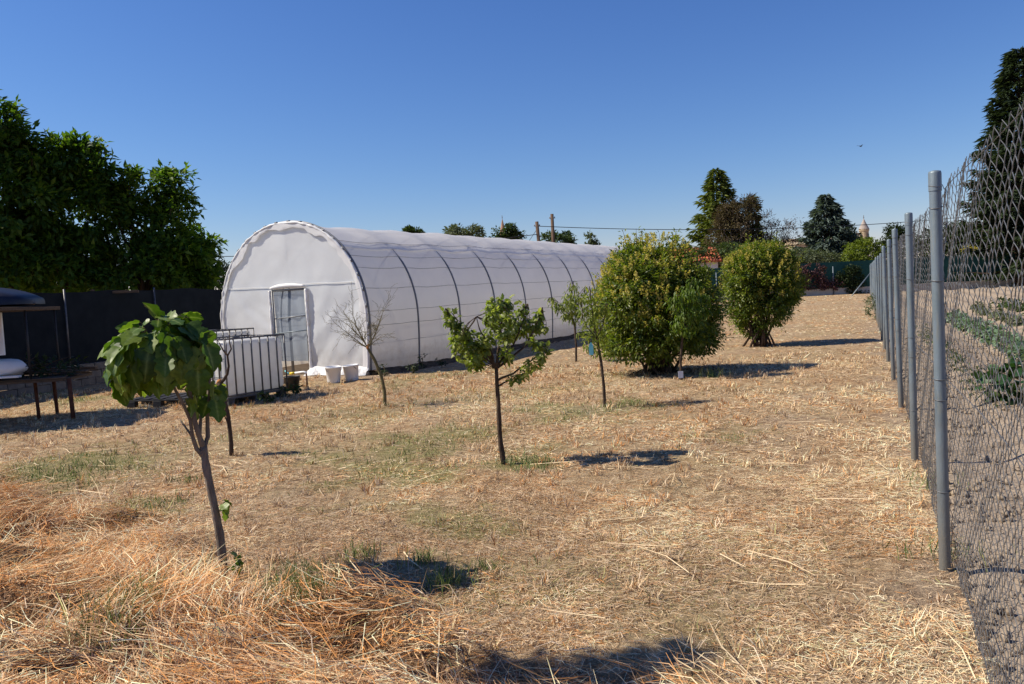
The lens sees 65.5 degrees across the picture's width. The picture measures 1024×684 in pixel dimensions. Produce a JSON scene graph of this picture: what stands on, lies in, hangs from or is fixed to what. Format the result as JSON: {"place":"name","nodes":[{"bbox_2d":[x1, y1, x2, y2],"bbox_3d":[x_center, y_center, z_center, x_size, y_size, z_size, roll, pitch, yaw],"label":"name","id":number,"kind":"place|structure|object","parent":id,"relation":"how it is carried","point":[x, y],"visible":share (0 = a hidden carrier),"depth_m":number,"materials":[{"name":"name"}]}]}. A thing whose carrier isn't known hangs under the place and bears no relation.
{"place":"outdoors","nodes":[
{"label":"outdoors","id":0,"kind":"place"},
{"bbox_2d":[0,294,1000,683],"bbox_3d":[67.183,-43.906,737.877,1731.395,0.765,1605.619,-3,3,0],"label":"ground","id":1,"kind":"structure","parent":0,"point":[798,420],"depth_m":5.75,"materials":[{"name":"brown plant"}]},
{"bbox_2d":[0,122,37,288],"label":"yellowing tree","id":2,"kind":"object","parent":1,"relation":"on","point":[25,146],"visible":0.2,"depth_m":20.18,"materials":[{"name":"green plant"}]},
{"bbox_2d":[0,89,84,292],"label":"walnut tree","id":3,"kind":"object","parent":1,"relation":"on","point":[20,201],"visible":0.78,"depth_m":19.82,"materials":[{"name":"green plant"}]},
{"bbox_2d":[0,306,92,419],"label":"storage stand","id":4,"kind":"object","parent":1,"relation":"on","point":[36,379],"visible":0.9,"depth_m":11.56,"materials":[{"name":"metal"}]},
{"bbox_2d":[0,312,5,354],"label":"white panel","id":5,"kind":"object","parent":4,"relation":"hanging from","point":[2,346],"visible":1,"depth_m":11.52,"materials":[{"name":"plastic"}]},
{"bbox_2d":[0,375,21,378],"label":"timber plank","id":6,"kind":"object","parent":4,"relation":"on","point":[13,376],"visible":1,"depth_m":11.38,"materials":[{"name":"white wood"}]},
{"bbox_2d":[0,359,27,375],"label":"sack","id":7,"kind":"object","parent":4,"relation":"on","point":[10,367],"visible":0.82,"depth_m":11.51,"materials":[{"name":"white plastic"}]},
{"bbox_2d":[0,288,44,306],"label":"upturned shell","id":8,"kind":"object","parent":4,"relation":"on","point":[10,297],"visible":1,"depth_m":11.35,"materials":[{"name":"blue plastic"}]},
{"bbox_2d":[22,351,89,377],"bbox_3d":[-6.974,0.362,11.950,1.195,0.465,0.827,-3,3,-6],"label":"brushwood","id":9,"kind":"object","parent":4,"relation":"on","point":[41,367],"visible":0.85,"depth_m":11.90,"materials":[{"name":"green plant"}]},
{"bbox_2d":[23,370,89,374],"bbox_3d":[-6.873,0.460,12.017,1.000,0.030,0.100,-3,3,6],"label":"timber plank","id":10,"kind":"object","parent":4,"relation":"on","point":[77,371],"visible":0.77,"depth_m":11.96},
{"bbox_2d":[23,368,98,372],"bbox_3d":[-7.038,0.441,12.150,1.300,0.031,0.100,-1,2,-26],"label":"timber plank","id":11,"kind":"object","parent":4,"relation":"on","point":[94,369],"visible":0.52,"depth_m":12.24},
{"bbox_2d":[27,366,97,369],"bbox_3d":[-7.201,0.409,12.252,1.500,0.032,0.100,-1,3,-12],"label":"timber plank","id":12,"kind":"object","parent":4,"relation":"on","point":[86,367],"visible":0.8,"depth_m":12.31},
{"bbox_2d":[0,126,130,292],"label":"walnut tree","id":13,"kind":"object","parent":1,"relation":"on","point":[73,166],"visible":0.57,"depth_m":20.70,"materials":[{"name":"green plant"}]},
{"bbox_2d":[0,287,222,398],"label":"shade net fence","id":14,"kind":"object","parent":1,"relation":"on","point":[88,322],"visible":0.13,"depth_m":17.43,"materials":[{"name":"fabric"}]},
{"bbox_2d":[91,290,138,293],"bbox_3d":[-9.302,-1.153,18.267,1.350,0.120,0.160,-4,3,-18],"label":"fence plank","id":15,"kind":"object","parent":14,"relation":"attached to","point":[127,291],"visible":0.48,"depth_m":18.34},
{"bbox_2d":[65,158,216,291],"bbox_3d":[-10.111,-2.111,21.875,3.962,5.819,3.604,-3,3,0],"label":"walnut tree","id":16,"kind":"object","parent":1,"relation":"on","point":[145,266],"visible":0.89,"depth_m":21.43,"materials":[{"name":"green plant"}]},
{"bbox_2d":[127,392,196,407],"bbox_3d":[-5.503,0.930,12.903,1.080,0.133,0.820,-2,3,10],"label":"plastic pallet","id":17,"kind":"object","parent":1,"relation":"on","point":[155,401],"visible":0.47,"depth_m":12.59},
{"bbox_2d":[97,302,243,577],"bbox_3d":[-1.830,0.567,4.258,0.619,1.563,0.670,-5,4,-28],"label":"fig tree","id":18,"kind":"object","parent":1,"relation":"on","point":[180,352],"visible":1,"depth_m":4.08,"materials":[{"name":"green plant"}]},
{"bbox_2d":[150,221,228,289],"bbox_3d":[-9.387,-1.452,22.875,2.392,4.303,2.300,-6,4,-41],"label":"walnut tree","id":19,"kind":"object","parent":1,"relation":"on","point":[212,273],"visible":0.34,"depth_m":22.66,"materials":[{"name":"green plant"}]},
{"bbox_2d":[214,259,229,289],"bbox_3d":[-15.443,-2.126,39.835,3.688,4.054,2.907,-3,3,0],"label":"hedge","id":20,"kind":"object","parent":1,"relation":"on","point":[225,268],"visible":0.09,"depth_m":39.70,"materials":[{"name":"green plant"}]},
{"bbox_2d":[215,333,233,455],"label":"pruned tree","id":21,"kind":"object","parent":1,"relation":"on","point":[228,421],"visible":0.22,"depth_m":8.16,"materials":[{"name":"brown plant"}]},
{"bbox_2d":[211,328,253,338],"bbox_3d":[-5.858,0.291,15.576,1.016,1.059,1.314,-2,4,23],"label":"water tank","id":22,"kind":"object","parent":1,"relation":"on","point":[226,332],"visible":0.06,"depth_m":15.51,"materials":[{"name":"plastic"}]},
{"bbox_2d":[187,334,287,405],"bbox_3d":[-4.519,0.438,12.957,1.017,1.059,1.314,-1,4,32],"label":"water tank","id":23,"kind":"object","parent":1,"relation":"on","point":[255,362],"visible":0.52,"depth_m":12.68,"materials":[{"name":"plastic"}]},
{"bbox_2d":[257,390,278,402],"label":"weed","id":24,"kind":"object","parent":1,"relation":"on","point":[265,398],"visible":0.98,"depth_m":12.44,"materials":[{"name":"green plant"}]},
{"bbox_2d":[272,385,294,397],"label":"weed","id":25,"kind":"object","parent":1,"relation":"on","point":[285,388],"visible":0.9,"depth_m":13.13,"materials":[{"name":"green plant"}]},
{"bbox_2d":[283,375,299,388],"bbox_3d":[-3.911,0.737,14.176,0.300,0.265,0.300,-3,3,0],"label":"black tub","id":26,"kind":"object","parent":1,"relation":"on","point":[292,378],"visible":0.46,"depth_m":14.07,"materials":[{"name":"plastic"}]},
{"bbox_2d":[288,381,304,393],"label":"weed","id":27,"kind":"object","parent":1,"relation":"on","point":[297,388],"visible":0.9,"depth_m":13.42,"materials":[{"name":"green plant"}]},
{"bbox_2d":[285,371,307,387],"bbox_3d":[-3.956,0.707,14.612,0.478,0.392,0.060,-2,3,17],"label":"pipe","id":28,"kind":"object","parent":1,"relation":"on","point":[293,373],"visible":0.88,"depth_m":14.55,"materials":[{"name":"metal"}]},
{"bbox_2d":[325,366,341,382],"bbox_3d":[-3.386,0.618,15.116,0.318,0.318,0.316,-4,4,-23],"label":"bucket","id":29,"kind":"object","parent":1,"relation":"on","point":[333,374],"visible":0.97,"depth_m":15.02,"materials":[{"name":"white plastic"}]},
{"bbox_2d":[342,364,358,381],"bbox_3d":[-3.093,0.591,15.292,0.316,0.321,0.318,-4,4,-25],"label":"bucket","id":30,"kind":"object","parent":1,"relation":"on","point":[350,371],"visible":0.98,"depth_m":15.19,"materials":[{"name":"white plastic"}]},
{"bbox_2d":[322,282,395,405],"bbox_3d":[-2.127,0.059,11.422,1.104,1.840,1.037,-3,3,0],"label":"bare tree","id":31,"kind":"object","parent":1,"relation":"on","point":[376,363],"visible":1,"depth_m":11.35,"materials":[{"name":"brown plant"}]},
{"bbox_2d":[379,364,388,375],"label":"weed","id":32,"kind":"object","parent":1,"relation":"on","point":[384,372],"visible":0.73,"depth_m":15.77,"materials":[{"name":"green plant"}]},
{"bbox_2d":[0,450,776,683],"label":"hay swathe","id":33,"kind":"object","parent":1,"relation":"on","point":[262,668],"visible":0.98,"depth_m":3.48,"materials":[{"name":"plant"}]},
{"bbox_2d":[405,363,421,373],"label":"weed","id":34,"kind":"object","parent":1,"relation":"on","point":[412,368],"visible":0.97,"depth_m":15.99,"materials":[{"name":"green plant"}]},
{"bbox_2d":[402,224,425,232],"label":"tree top","id":35,"kind":"object","parent":1,"relation":"on","point":[409,228],"visible":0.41,"depth_m":103.84,"materials":[{"name":"green plant"}]},
{"bbox_2d":[220,220,622,375],"bbox_3d":[0.151,-1.716,26.477,4.157,3.527,21.985,-1,4,28],"label":"greenhouse","id":36,"kind":"object","parent":1,"relation":"on","point":[291,280],"visible":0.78,"depth_m":17.53,"materials":[{"name":"white plastic"}]},
{"bbox_2d":[417,355,425,369],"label":"weed","id":37,"kind":"object","parent":1,"relation":"on","point":[421,364],"visible":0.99,"depth_m":16.82,"materials":[{"name":"green plant"}]},
{"bbox_2d":[435,357,446,367],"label":"weed","id":38,"kind":"object","parent":1,"relation":"on","point":[441,363],"visible":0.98,"depth_m":17.21,"materials":[{"name":"green plant"}]},
{"bbox_2d":[442,223,486,237],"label":"round tree","id":39,"kind":"object","parent":1,"relation":"on","point":[454,229],"visible":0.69,"depth_m":103.34,"materials":[{"name":"green plant"}]},
{"bbox_2d":[0,348,947,683],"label":"stubble","id":40,"kind":"object","parent":1,"relation":"on","point":[522,470],"visible":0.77,"depth_m":7.83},
{"bbox_2d":[366,330,606,374],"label":"earth bank","id":41,"kind":"structure","parent":1,"relation":"on","point":[401,369],"depth_m":18.34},
{"bbox_2d":[7,406,974,683],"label":"straw stalk","id":42,"kind":"object","parent":1,"relation":"on","point":[593,560],"visible":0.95,"depth_m":4.61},
{"bbox_2d":[439,293,554,464],"bbox_3d":[-0.103,0.355,7.045,0.994,1.576,0.624,-3,3,0],"label":"apple sapling","id":43,"kind":"object","parent":1,"relation":"on","point":[476,352],"visible":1,"depth_m":6.97,"materials":[{"name":"green plant"}]},
{"bbox_2d":[0,294,1006,683],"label":"mown straw","id":44,"kind":"object","parent":1,"relation":"on","point":[658,540],"visible":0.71,"depth_m":5.02,"materials":[{"name":"plant"}]},
{"bbox_2d":[489,222,526,239],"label":"tree","id":45,"kind":"object","parent":1,"relation":"on","point":[512,230],"visible":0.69,"depth_m":104.00,"materials":[{"name":"green plant"}]},
{"bbox_2d":[534,221,539,240],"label":"utility pole","id":46,"kind":"object","parent":1,"relation":"on","point":[537,224],"visible":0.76,"depth_m":62.51,"materials":[{"name":"brown wood"}]},
{"bbox_2d":[222,234,536,256],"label":"overhead cable","id":47,"kind":"object","parent":46,"relation":"attached to","point":[508,237],"visible":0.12,"depth_m":62.36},
{"bbox_2d":[539,216,970,229],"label":"overhead cable","id":48,"kind":"object","parent":46,"relation":"attached to","point":[726,229],"visible":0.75,"depth_m":66.08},
{"bbox_2d":[549,214,554,242],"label":"utility pole","id":49,"kind":"object","parent":1,"relation":"on","point":[552,217],"visible":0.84,"depth_m":65.48,"materials":[{"name":"brown wood"}]},
{"bbox_2d":[540,230,576,243],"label":"round tree","id":50,"kind":"object","parent":1,"relation":"on","point":[565,236],"visible":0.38,"depth_m":103.53,"materials":[{"name":"green plant"}]},
{"bbox_2d":[547,281,588,361],"bbox_3d":[1.260,-0.407,16.877,1.054,1.764,0.556,-6,4,-44],"label":"peach sapling","id":51,"kind":"object","parent":1,"relation":"on","point":[569,311],"visible":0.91,"depth_m":16.85,"materials":[{"name":"green plant"}]},
{"bbox_2d":[584,230,600,244],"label":"slender tree","id":52,"kind":"object","parent":1,"relation":"on","point":[591,241],"visible":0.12,"depth_m":104.10,"materials":[{"name":"green plant"}]},
{"bbox_2d":[574,286,615,406],"bbox_3d":[1.050,0.086,10.158,0.353,1.600,0.670,-1,4,32],"label":"peach sapling","id":53,"kind":"object","parent":1,"relation":"on","point":[592,319],"visible":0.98,"depth_m":10.11,"materials":[{"name":"green plant"}]},
{"bbox_2d":[589,334,593,354],"bbox_3d":[0.992,0.011,10.037,0.060,0.301,0.085,-3,3,0],"label":"plant tag","id":54,"kind":"object","parent":53,"relation":"hanging from","point":[591,352],"visible":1,"depth_m":10.00,"materials":[{"name":"blue plastic"}]},
{"bbox_2d":[580,226,736,374],"bbox_3d":[2.469,-0.688,13.749,2.560,2.656,2.373,-6,4,-44],"label":"privet bush","id":55,"kind":"object","parent":1,"relation":"on","point":[642,282],"visible":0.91,"depth_m":13.28,"materials":[{"name":"green plant"}]},
{"bbox_2d":[531,360,787,379],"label":"fallen leaves","id":56,"kind":"object","parent":1,"relation":"on","point":[636,371],"visible":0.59,"depth_m":14.17,"materials":[{"name":"brown plant"}]},
{"bbox_2d":[663,277,712,379],"bbox_3d":[2.807,-0.179,12.553,0.461,1.685,0.849,0,4,44],"label":"peach sapling","id":57,"kind":"object","parent":1,"relation":"on","point":[688,304],"visible":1,"depth_m":12.45,"materials":[{"name":"green plant"}]},
{"bbox_2d":[678,371,682,377],"bbox_3d":[2.670,0.515,12.605,0.080,0.110,0.006,-3,3,0],"label":"paper tag","id":58,"kind":"object","parent":57,"relation":"hanging from","point":[680,374],"visible":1,"depth_m":12.60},
{"bbox_2d":[668,246,721,268],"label":"tiled house","id":59,"kind":"structure","parent":1,"relation":"on","point":[715,260],"depth_m":65.50,"materials":[{"name":"tile"}]},
{"bbox_2d":[684,167,757,267],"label":"cedar tree","id":60,"kind":"object","parent":1,"relation":"on","point":[723,191],"visible":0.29,"depth_m":76.89,"materials":[{"name":"green plant"}]},
{"bbox_2d":[682,240,759,263],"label":"shrub","id":61,"kind":"object","parent":1,"relation":"on","point":[702,250],"visible":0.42,"depth_m":65.19,"materials":[{"name":"green plant"}]},
{"bbox_2d":[699,192,777,267],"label":"tree","id":62,"kind":"object","parent":1,"relation":"on","point":[735,214],"visible":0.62,"depth_m":73.99,"materials":[{"name":"green plant"}]},
{"bbox_2d":[745,195,765,243],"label":"cypress tree","id":63,"kind":"object","parent":1,"relation":"on","point":[754,227],"visible":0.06,"depth_m":78.14,"materials":[{"name":"green plant"}]},
{"bbox_2d":[710,231,811,346],"bbox_3d":[5.734,-1.209,18.327,2.242,2.745,1.937,-3,3,0],"label":"privet bush","id":64,"kind":"object","parent":1,"relation":"on","point":[753,272],"visible":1,"depth_m":17.95,"materials":[{"name":"green plant"}]},
{"bbox_2d":[758,209,803,250],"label":"thin tree","id":65,"kind":"object","parent":1,"relation":"on","point":[786,240],"visible":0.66,"depth_m":75.42,"materials":[{"name":"brown plant"}]},
{"bbox_2d":[790,246,841,263],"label":"shrub","id":66,"kind":"object","parent":1,"relation":"on","point":[812,255],"visible":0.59,"depth_m":63.22,"materials":[{"name":"green plant"}]},
{"bbox_2d":[779,233,858,254],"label":"house","id":67,"kind":"structure","parent":1,"relation":"on","point":[801,245],"depth_m":236.43,"materials":[{"name":"tile"}]},
{"bbox_2d":[794,262,845,290],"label":"purple creeper","id":68,"kind":"object","parent":1,"relation":"on","point":[822,282],"visible":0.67,"depth_m":60.14,"materials":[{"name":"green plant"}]},
{"bbox_2d":[790,193,872,263],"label":"blue cedar","id":69,"kind":"object","parent":1,"relation":"on","point":[828,211],"visible":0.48,"depth_m":70.58,"materials":[{"name":"green plant"}]},
{"bbox_2d":[834,264,868,293],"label":"green creeper","id":70,"kind":"object","parent":1,"relation":"on","point":[847,279],"visible":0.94,"depth_m":60.15,"materials":[{"name":"green plant"}]},
{"bbox_2d":[843,223,875,254],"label":"dark tree","id":71,"kind":"object","parent":1,"relation":"on","point":[853,229],"visible":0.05,"depth_m":74.26,"materials":[{"name":"green plant"}]},
{"bbox_2d":[710,253,1014,299],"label":"boundary fence","id":72,"kind":"object","parent":1,"relation":"on","point":[833,268],"visible":0.23,"depth_m":60.42,"materials":[{"name":"fabric"}]},
{"bbox_2d":[838,236,886,261],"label":"lime shrub","id":73,"kind":"object","parent":1,"relation":"on","point":[854,252],"visible":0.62,"depth_m":62.81,"materials":[{"name":"green plant"}]},
{"bbox_2d":[859,215,868,255],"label":"church turret","id":74,"kind":"object","parent":1,"relation":"on","point":[864,229],"visible":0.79,"depth_m":227.87,"materials":[{"name":"beige stone"}]},
{"bbox_2d":[862,294,875,317],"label":"weed","id":75,"kind":"object","parent":1,"relation":"on","point":[866,310],"visible":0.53,"depth_m":26.97,"materials":[{"name":"green plant"}]},
{"bbox_2d":[874,221,924,258],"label":"dark tree","id":76,"kind":"object","parent":1,"relation":"on","point":[900,229],"visible":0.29,"depth_m":84.31,"materials":[{"name":"green plant"}]},
{"bbox_2d":[851,101,1023,683],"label":"chain link fence","id":77,"kind":"object","parent":1,"relation":"on","point":[885,291],"visible":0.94,"depth_m":3.81,"materials":[{"name":"metal"}]},
{"bbox_2d":[903,218,1014,257],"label":"dark tree","id":78,"kind":"object","parent":1,"relation":"on","point":[946,244],"visible":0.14,"depth_m":78.97,"materials":[{"name":"green plant"}]},
{"bbox_2d":[946,46,1023,286],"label":"tall conifer","id":79,"kind":"object","parent":1,"relation":"on","point":[1006,100],"visible":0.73,"depth_m":58.97,"materials":[{"name":"green plant"}]},
{"bbox_2d":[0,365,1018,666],"bbox_3d":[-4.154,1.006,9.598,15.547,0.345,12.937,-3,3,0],"label":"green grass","id":80,"kind":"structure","parent":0,"point":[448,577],"depth_m":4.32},
{"bbox_2d":[0,0,1023,289],"label":"sky","id":81,"kind":"structure","parent":0,"point":[431,115],"materials":[{"name":"blue"}]},
{"bbox_2d":[888,286,1023,683],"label":"garden soil","id":82,"kind":"structure","parent":0,"point":[956,334],"depth_m":6.54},
{"bbox_2d":[947,354,964,370],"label":"vegetable plant","id":83,"kind":"object","parent":82,"relation":"on","point":[955,360],"visible":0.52,"depth_m":11.78,"materials":[{"name":"green plant"}]},
{"bbox_2d":[889,335,1023,683],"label":"soil clods","id":84,"kind":"object","parent":82,"relation":"on","point":[992,520],"visible":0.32,"depth_m":5.42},
{"bbox_2d":[946,309,969,320],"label":"vegetable plant","id":85,"kind":"object","parent":82,"relation":"on","point":[951,314],"visible":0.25,"depth_m":23.46,"materials":[{"name":"green plant"}]},
{"bbox_2d":[956,321,972,331],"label":"vegetable plant","id":86,"kind":"object","parent":82,"relation":"on","point":[967,328],"visible":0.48,"depth_m":19.89,"materials":[{"name":"green plant"}]},
{"bbox_2d":[958,363,981,381],"bbox_3d":[6.152,0.416,10.658,0.303,0.295,0.308,-2,3,10],"label":"vegetable plant","id":87,"kind":"object","parent":82,"relation":"on","point":[971,370],"visible":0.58,"depth_m":10.62,"materials":[{"name":"green plant"}]},
{"bbox_2d":[961,317,991,328],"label":"vegetable plant","id":88,"kind":"object","parent":82,"relation":"on","point":[962,327],"visible":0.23,"depth_m":19.08,"materials":[{"name":"green plant"}]},
{"bbox_2d":[968,385,992,395],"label":"vegetable plant","id":89,"kind":"object","parent":82,"relation":"on","point":[977,391],"visible":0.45,"depth_m":9.00,"materials":[{"name":"green plant"}]},
{"bbox_2d":[967,321,993,333],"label":"vegetable plant","id":90,"kind":"object","parent":82,"relation":"on","point":[979,324],"visible":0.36,"depth_m":18.46,"materials":[{"name":"green plant"}]},
{"bbox_2d":[970,323,992,338],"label":"vegetable plant","id":91,"kind":"object","parent":82,"relation":"on","point":[979,329],"visible":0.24,"depth_m":17.59,"materials":[{"name":"green plant"}]},
{"bbox_2d":[974,326,998,342],"bbox_3d":[9.965,-0.153,16.649,0.636,0.380,0.574,-5,4,-29],"label":"vegetable plant","id":92,"kind":"object","parent":82,"relation":"on","point":[983,331],"visible":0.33,"depth_m":16.60,"materials":[{"name":"green plant"}]},
{"bbox_2d":[979,331,999,344],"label":"vegetable plant","id":93,"kind":"object","parent":82,"relation":"on","point":[987,339],"visible":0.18,"depth_m":16.26,"materials":[{"name":"green plant"}]},
{"bbox_2d":[979,324,1007,339],"bbox_3d":[10.252,-0.224,16.938,0.568,0.376,0.629,-2,3,20],"label":"vegetable plant","id":94,"kind":"object","parent":82,"relation":"on","point":[994,326],"visible":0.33,"depth_m":16.90,"materials":[{"name":"green plant"}]},
{"bbox_2d":[970,358,1023,404],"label":"courgette plant","id":95,"kind":"object","parent":82,"relation":"on","point":[1013,368],"visible":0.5,"depth_m":8.76,"materials":[{"name":"green plant"}]},
{"bbox_2d":[983,330,1011,346],"bbox_3d":[9.636,-0.072,15.727,0.500,0.331,0.554,-3,3,0],"label":"vegetable plant","id":96,"kind":"object","parent":82,"relation":"on","point":[989,341],"visible":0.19,"depth_m":15.73,"materials":[{"name":"green plant"}]},
{"bbox_2d":[994,298,1004,307],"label":"vegetable plant","id":97,"kind":"object","parent":82,"relation":"on","point":[999,305],"visible":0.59,"depth_m":30.18,"materials":[{"name":"green plant"}]},
{"bbox_2d":[988,308,1011,320],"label":"vegetable plant","id":98,"kind":"object","parent":82,"relation":"on","point":[996,317],"visible":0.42,"depth_m":23.23,"materials":[{"name":"green plant"}]},
{"bbox_2d":[987,385,1018,407],"bbox_3d":[5.217,0.584,8.454,0.303,0.290,0.298,-5,4,-38],"label":"vegetable plant","id":99,"kind":"object","parent":82,"relation":"on","point":[1008,393],"visible":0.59,"depth_m":8.44,"materials":[{"name":"green plant"}]},
{"bbox_2d":[997,308,1016,319],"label":"vegetable plant","id":100,"kind":"object","parent":82,"relation":"on","point":[1000,309],"visible":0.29,"depth_m":22.78,"materials":[{"name":"green plant"}]},
{"bbox_2d":[991,329,1023,345],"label":"vegetable plant","id":101,"kind":"object","parent":82,"relation":"on","point":[995,332],"visible":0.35,"depth_m":15.20,"materials":[{"name":"green plant"}]},
{"bbox_2d":[992,336,1022,352],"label":"vegetable plant","id":102,"kind":"object","parent":82,"relation":"on","point":[1012,338],"visible":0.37,"depth_m":14.41,"materials":[{"name":"green plant"}]},
{"bbox_2d":[1000,333,1023,346],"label":"vegetable plant","id":103,"kind":"object","parent":82,"relation":"on","point":[1010,340],"visible":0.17,"depth_m":14.66,"materials":[{"name":"green plant"}]},
{"bbox_2d":[1004,341,1023,357],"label":"vegetable plant","id":104,"kind":"object","parent":82,"relation":"on","point":[1018,344],"visible":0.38,"depth_m":13.24,"materials":[{"name":"green plant"}]},
{"bbox_2d":[1005,345,1023,361],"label":"vegetable plant","id":105,"kind":"object","parent":82,"relation":"on","point":[1014,348],"visible":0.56,"depth_m":13.03,"materials":[{"name":"green plant"}]},
{"bbox_2d":[1008,315,1023,326],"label":"vegetable plant","id":106,"kind":"object","parent":82,"relation":"on","point":[1019,323],"visible":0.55,"depth_m":20.57,"materials":[{"name":"green plant"}]},
{"bbox_2d":[1010,302,1023,311],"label":"vegetable plant","id":107,"kind":"object","parent":82,"relation":"on","point":[1021,307],"visible":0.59,"depth_m":26.80,"materials":[{"name":"green plant"}]}
]}

